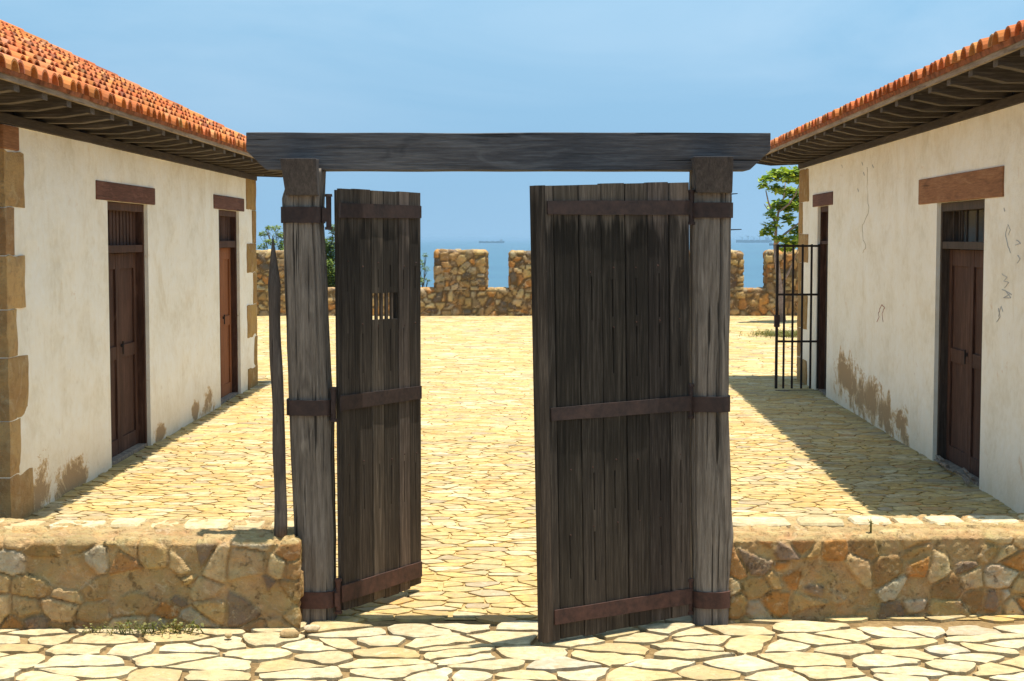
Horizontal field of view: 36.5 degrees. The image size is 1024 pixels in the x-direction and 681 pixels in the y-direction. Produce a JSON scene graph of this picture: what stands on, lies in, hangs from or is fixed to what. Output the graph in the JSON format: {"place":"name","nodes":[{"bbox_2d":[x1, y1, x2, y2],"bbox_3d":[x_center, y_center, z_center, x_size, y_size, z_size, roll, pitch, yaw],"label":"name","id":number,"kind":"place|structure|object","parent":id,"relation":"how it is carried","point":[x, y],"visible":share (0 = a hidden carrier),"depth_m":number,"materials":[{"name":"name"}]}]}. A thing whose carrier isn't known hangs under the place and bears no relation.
{"place":"outdoors","nodes":[
{"label":"outdoors","id":0,"kind":"place"},
{"bbox_2d":[0,20,282,518],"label":"whitewashed house","id":1,"kind":"structure","parent":0,"point":[128,293],"depth_m":13.37,"materials":[{"name":"white paint"}]},
{"bbox_2d":[107,201,147,464],"bbox_3d":[-3.721,-0.086,14.289,0.370,2.351,1.479,0,4,0],"label":"door","id":2,"kind":"structure","parent":1,"relation":"in","point":[126,263],"depth_m":14.61,"materials":[{"name":"brown wood"}]},
{"bbox_2d":[219,210,238,403],"bbox_3d":[-3.720,-0.427,19.341,0.370,2.376,1.389,0,4,0],"label":"door","id":3,"kind":"structure","parent":1,"relation":"in","point":[227,219],"depth_m":19.84,"materials":[{"name":"brown wood"}]},
{"bbox_2d":[0,620,1023,680],"bbox_3d":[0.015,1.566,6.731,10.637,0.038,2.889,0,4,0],"label":"paving","id":4,"kind":"structure","parent":0,"point":[447,649],"depth_m":7.48,"materials":[{"name":"beige stone"}]},
{"bbox_2d":[82,625,99,635],"bbox_3d":[-2.137,1.463,7.885,0.099,0.055,0.095,-2,4,-32],"label":"weed tuft","id":5,"kind":"object","parent":4,"relation":"on","point":[89,629],"visible":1,"depth_m":7.88,"materials":[{"name":"green plant"}]},
{"bbox_2d":[90,620,151,637],"bbox_3d":[-1.974,1.453,7.870,0.318,0.077,0.161,0,4,0],"label":"weed tuft","id":6,"kind":"object","parent":4,"relation":"on","point":[128,622],"visible":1,"depth_m":7.86,"materials":[{"name":"green plant"}]},
{"bbox_2d":[124,620,173,634],"bbox_3d":[-1.823,1.457,7.870,0.268,0.069,0.147,1,4,21],"label":"weed tuft","id":7,"kind":"object","parent":4,"relation":"on","point":[146,628],"visible":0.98,"depth_m":7.88,"materials":[{"name":"green plant"}]},
{"bbox_2d":[134,616,203,636],"bbox_3d":[-1.740,1.446,7.852,0.385,0.093,0.206,0,4,0],"label":"weed tuft","id":8,"kind":"object","parent":4,"relation":"on","point":[192,624],"visible":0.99,"depth_m":7.86,"materials":[{"name":"green plant"}]},
{"bbox_2d":[225,632,231,637],"bbox_3d":[-1.413,1.469,7.748,0.040,0.029,0.036,0,4,0],"label":"loose stone","id":9,"kind":"object","parent":4,"relation":"on","point":[228,635],"visible":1,"depth_m":7.74,"materials":[{"name":"beige stone"}]},
{"bbox_2d":[280,628,298,637],"bbox_3d":[-1.114,1.467,7.784,0.099,0.049,0.072,0,4,0],"label":"loose stone","id":10,"kind":"object","parent":4,"relation":"on","point":[289,633],"visible":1,"depth_m":7.76,"materials":[{"name":"beige stone"}]},
{"bbox_2d":[304,624,320,632],"bbox_3d":[-1.016,1.460,7.883,0.086,0.041,0.070,0,4,0],"label":"loose stone","id":11,"kind":"object","parent":4,"relation":"on","point":[311,628],"visible":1,"depth_m":7.86,"materials":[{"name":"beige stone"}]},
{"bbox_2d":[246,132,770,642],"bbox_3d":[-0.027,0.229,8.112,2.630,2.608,1.011,1,4,16],"label":"timber gateway","id":12,"kind":"object","parent":4,"relation":"on","point":[630,324],"visible":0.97,"depth_m":7.98,"materials":[{"name":"brown wood"}]},
{"bbox_2d":[0,0,1023,238],"label":"sky","id":13,"kind":"structure","parent":0,"point":[775,67],"materials":[{"name":"blue"}]},
{"bbox_2d":[23,374,1023,624],"bbox_3d":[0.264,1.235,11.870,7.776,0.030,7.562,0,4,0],"label":"courtyard paving","id":14,"kind":"structure","parent":0,"point":[805,496],"depth_m":12.09,"materials":[{"name":"yellow stone"}]},
{"bbox_2d":[0,517,303,632],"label":"rubble wall","id":15,"kind":"structure","parent":14,"relation":"on","point":[246,575],"depth_m":7.95,"materials":[{"name":"beige stone"}]},
{"bbox_2d":[268,236,286,536],"bbox_3d":[-1.213,0.238,8.036,0.070,1.556,0.139,-2,4,-26],"label":"wooden pole","id":16,"kind":"object","parent":15,"relation":"on","point":[278,427],"visible":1,"depth_m":8.02,"materials":[{"name":"grey wood"}]},
{"bbox_2d":[256,249,797,315],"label":"battlement wall","id":17,"kind":"structure","parent":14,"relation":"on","point":[460,287],"depth_m":40.35,"materials":[{"name":"brown stone"}]},
{"bbox_2d":[756,165,799,321],"bbox_3d":[6.776,-2.291,37.484,1.624,3.806,1.690,1,4,16],"label":"young tree","id":18,"kind":"object","parent":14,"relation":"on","point":[786,175],"visible":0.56,"depth_m":37.24,"materials":[{"name":"green plant"}]},
{"bbox_2d":[729,513,1023,622],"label":"rubble wall","id":19,"kind":"structure","parent":14,"relation":"on","point":[798,568],"depth_m":8.23,"materials":[{"name":"beige stone"}]},
{"bbox_2d":[867,519,873,532],"bbox_3d":[1.924,0.983,8.331,0.034,0.093,0.039,-1,4,-18],"label":"grass sprig","id":20,"kind":"object","parent":19,"relation":"on","point":[870,524],"depth_m":8.33,"materials":[{"name":"beige plant"}]},
{"bbox_2d":[934,455,973,483],"bbox_3d":[3.773,1.078,13.307,0.137,0.047,1.658,0,4,4],"label":"threshold debris","id":21,"kind":"object","parent":14,"relation":"on","point":[940,460],"visible":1,"depth_m":13.22,"materials":[{"name":"grey stone"}]},
{"bbox_2d":[257,316,796,379],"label":"courtyard paving","id":22,"kind":"structure","parent":0,"point":[490,347],"depth_m":28.39,"materials":[{"name":"yellow stone"}]},
{"bbox_2d":[729,329,796,338],"bbox_3d":[5.811,-0.143,31.876,2.604,0.137,1.859,0,4,0],"label":"grass patch","id":23,"kind":"object","parent":22,"relation":"on","point":[772,333],"visible":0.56,"depth_m":31.89,"materials":[{"name":"green plant"}]},
{"bbox_2d":[256,239,797,287],"bbox_3d":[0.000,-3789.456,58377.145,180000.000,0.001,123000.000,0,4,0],"label":"sea","id":24,"kind":"structure","parent":0,"point":[498,269],"depth_m":1979.99,"materials":[{"name":"liquid"}]},
{"bbox_2d":[479,239,503,242],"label":"cargo ship","id":25,"kind":"object","parent":24,"relation":"on","point":[501,241],"visible":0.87,"depth_m":6750.42,"materials":[{"name":"paint"}]},
{"bbox_2d":[736,235,771,242],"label":"cargo ship","id":26,"kind":"object","parent":24,"relation":"on","point":[767,240],"visible":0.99,"depth_m":7389.78,"materials":[{"name":"paint"}]},
{"bbox_2d":[166,378,895,440],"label":"courtyard paving","id":27,"kind":"structure","parent":0,"point":[463,408],"depth_m":17.72,"materials":[{"name":"yellow stone"}]},
{"bbox_2d":[757,20,1023,512],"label":"whitewashed house","id":28,"kind":"structure","parent":0,"point":[910,313],"depth_m":14.03,"materials":[{"name":"white paint"}]},
{"bbox_2d":[818,206,827,394],"bbox_3d":[4.215,-0.509,20.068,0.397,2.444,0.835,0,4,0],"label":"door","id":29,"kind":"structure","parent":28,"relation":"in","point":[824,210],"depth_m":20.41,"materials":[{"name":"brown wood"}]},
{"bbox_2d":[937,199,984,486],"bbox_3d":[3.978,-0.004,13.144,0.370,2.338,1.579,0,4,2],"label":"door","id":30,"kind":"structure","parent":28,"relation":"in","point":[961,269],"depth_m":13.48,"materials":[{"name":"brown wood"}]},
{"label":"hillside","id":31,"kind":"structure","parent":0,"visible":0},
{"bbox_2d":[257,225,283,249],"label":"shrub","id":32,"kind":"object","parent":31,"relation":"on","point":[269,240],"visible":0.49,"depth_m":43.36,"materials":[{"name":"green plant"}]},
{"bbox_2d":[280,224,334,286],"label":"shrub","id":33,"kind":"object","parent":31,"relation":"on","point":[330,256],"visible":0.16,"depth_m":42.41,"materials":[{"name":"green plant"}]},
{"bbox_2d":[421,253,430,286],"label":"shrub","id":34,"kind":"object","parent":31,"relation":"on","point":[424,274],"visible":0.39,"depth_m":42.47,"materials":[{"name":"green plant"}]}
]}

